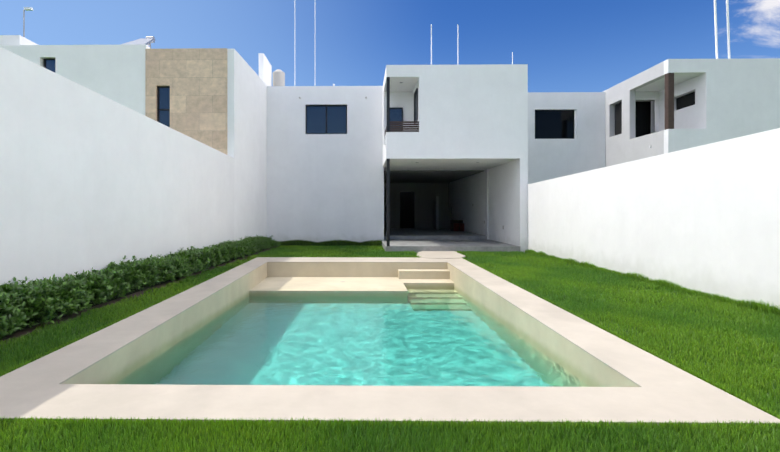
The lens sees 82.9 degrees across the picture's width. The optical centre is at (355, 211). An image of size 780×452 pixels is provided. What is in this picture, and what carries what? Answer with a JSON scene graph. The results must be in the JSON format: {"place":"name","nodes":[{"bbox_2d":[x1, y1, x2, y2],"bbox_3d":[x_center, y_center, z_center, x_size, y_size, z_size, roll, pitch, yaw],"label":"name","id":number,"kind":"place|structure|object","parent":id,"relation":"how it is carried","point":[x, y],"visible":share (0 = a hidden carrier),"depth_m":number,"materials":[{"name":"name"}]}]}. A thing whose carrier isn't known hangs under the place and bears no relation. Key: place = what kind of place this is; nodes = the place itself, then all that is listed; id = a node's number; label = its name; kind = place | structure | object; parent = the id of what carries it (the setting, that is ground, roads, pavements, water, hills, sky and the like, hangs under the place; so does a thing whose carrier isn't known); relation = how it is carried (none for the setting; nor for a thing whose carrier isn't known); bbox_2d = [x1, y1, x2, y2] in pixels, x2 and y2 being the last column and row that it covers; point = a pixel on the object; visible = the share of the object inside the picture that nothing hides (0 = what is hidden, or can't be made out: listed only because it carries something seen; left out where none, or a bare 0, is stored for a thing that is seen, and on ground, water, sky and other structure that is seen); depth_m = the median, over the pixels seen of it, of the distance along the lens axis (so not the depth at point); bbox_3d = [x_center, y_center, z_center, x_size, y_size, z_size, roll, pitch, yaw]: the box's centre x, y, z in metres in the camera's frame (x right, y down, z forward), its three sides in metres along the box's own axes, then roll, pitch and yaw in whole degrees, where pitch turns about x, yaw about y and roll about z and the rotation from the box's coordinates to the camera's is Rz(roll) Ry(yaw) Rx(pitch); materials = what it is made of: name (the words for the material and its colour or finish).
{"place":"outdoors","nodes":[
{"label":"outdoors","id":0,"kind":"place"},
{"bbox_2d":[0,234,281,345],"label":"hedge","id":1,"kind":"object","parent":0,"point":[41,298],"depth_m":5.77,"materials":[{"name":"green plant"}]},
{"bbox_2d":[279,239,381,245],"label":"grass","id":2,"kind":"structure","parent":0,"point":[295,242],"depth_m":15.75,"materials":[{"name":"green plant"}]},
{"bbox_2d":[0,257,779,425],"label":"swimming pool","id":3,"kind":"structure","parent":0,"point":[625,381],"depth_m":3.24,"materials":[{"name":"beige stone"}]},
{"bbox_2d":[115,289,589,386],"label":"pool water","id":4,"kind":"structure","parent":3,"relation":"on","point":[419,337],"depth_m":4.99,"materials":[{"name":"teal liquid"}]},
{"bbox_2d":[0,359,779,451],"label":"lawn grass","id":5,"kind":"structure","parent":0,"point":[750,381],"depth_m":2.41,"materials":[{"name":"green plant"}]},
{"bbox_2d":[0,0,779,91],"label":"sky","id":6,"kind":"structure","parent":0,"point":[565,45],"materials":[{"name":"blue"}]},
{"bbox_2d":[0,248,779,451],"bbox_3d":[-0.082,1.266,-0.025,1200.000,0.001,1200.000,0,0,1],"label":"ground","id":7,"kind":"structure","parent":0,"point":[438,434],"depth_m":2.51,"materials":[{"name":"green plant"}]},
{"bbox_2d":[23,7,32,37],"bbox_3d":[-14.292,-3.821,19.165,0.395,10.084,0.120,0,0,1],"label":"street lamp","id":8,"kind":"object","parent":7,"relation":"on","point":[28,8],"visible":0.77,"depth_m":19.14,"materials":[{"name":"grey metal"}]},
{"bbox_2d":[0,47,233,291],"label":"boundary wall","id":9,"kind":"structure","parent":7,"relation":"on","point":[90,179],"depth_m":6.24,"materials":[{"name":"white paint"}]},
{"bbox_2d":[0,35,266,240],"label":"neighbour house","id":10,"kind":"structure","parent":7,"relation":"on","point":[215,98],"depth_m":12.47,"materials":[{"name":"white paint"}]},
{"bbox_2d":[120,36,154,48],"bbox_3d":[-7.311,-5.330,14.478,1.222,1.603,2.140,0,0,6],"label":"solar water heater","id":11,"kind":"object","parent":10,"relation":"on","point":[148,40],"visible":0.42,"depth_m":14.96,"materials":[{"name":"grey metal"}]},
{"bbox_2d":[0,299,779,367],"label":"lawn grass","id":12,"kind":"structure","parent":7,"relation":"on","point":[694,326],"depth_m":4.58,"materials":[{"name":"green plant"}]},
{"bbox_2d":[259,24,527,252],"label":"house","id":13,"kind":"structure","parent":7,"relation":"on","point":[337,169],"depth_m":15.97,"materials":[{"name":"white paint"}]},
{"bbox_2d":[299,97,503,228],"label":"wall fittings","id":14,"kind":"object","parent":13,"relation":"attached to","point":[385,144],"depth_m":13.95,"materials":[{"name":"grey plastic"}]},
{"bbox_2d":[450,220,463,230],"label":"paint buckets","id":15,"kind":"object","parent":13,"relation":"on","point":[456,225],"visible":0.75,"depth_m":20.91,"materials":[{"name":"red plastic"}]},
{"bbox_2d":[226,245,579,266],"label":"lawn grass","id":16,"kind":"structure","parent":7,"relation":"on","point":[494,258],"depth_m":12.38,"materials":[{"name":"green plant"}]},
{"bbox_2d":[121,264,725,304],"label":"lawn grass","id":17,"kind":"structure","parent":7,"relation":"on","point":[570,288],"depth_m":7.19,"materials":[{"name":"green plant"}]},
{"bbox_2d":[417,251,465,258],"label":"stone path","id":18,"kind":"structure","parent":7,"relation":"on","point":[440,254],"depth_m":12.39,"materials":[{"name":"beige stone"}]},
{"bbox_2d":[485,0,779,239],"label":"neighbour house","id":19,"kind":"structure","parent":7,"relation":"on","point":[668,106],"depth_m":14.70,"materials":[{"name":"white paint"}]},
{"bbox_2d":[527,128,779,307],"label":"boundary wall","id":20,"kind":"structure","parent":7,"relation":"on","point":[704,218],"depth_m":6.89,"materials":[{"name":"white paint"}]},
{"bbox_2d":[526,249,779,315],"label":"grass","id":21,"kind":"structure","parent":0,"point":[762,306],"depth_m":6.79,"materials":[{"name":"green plant"}]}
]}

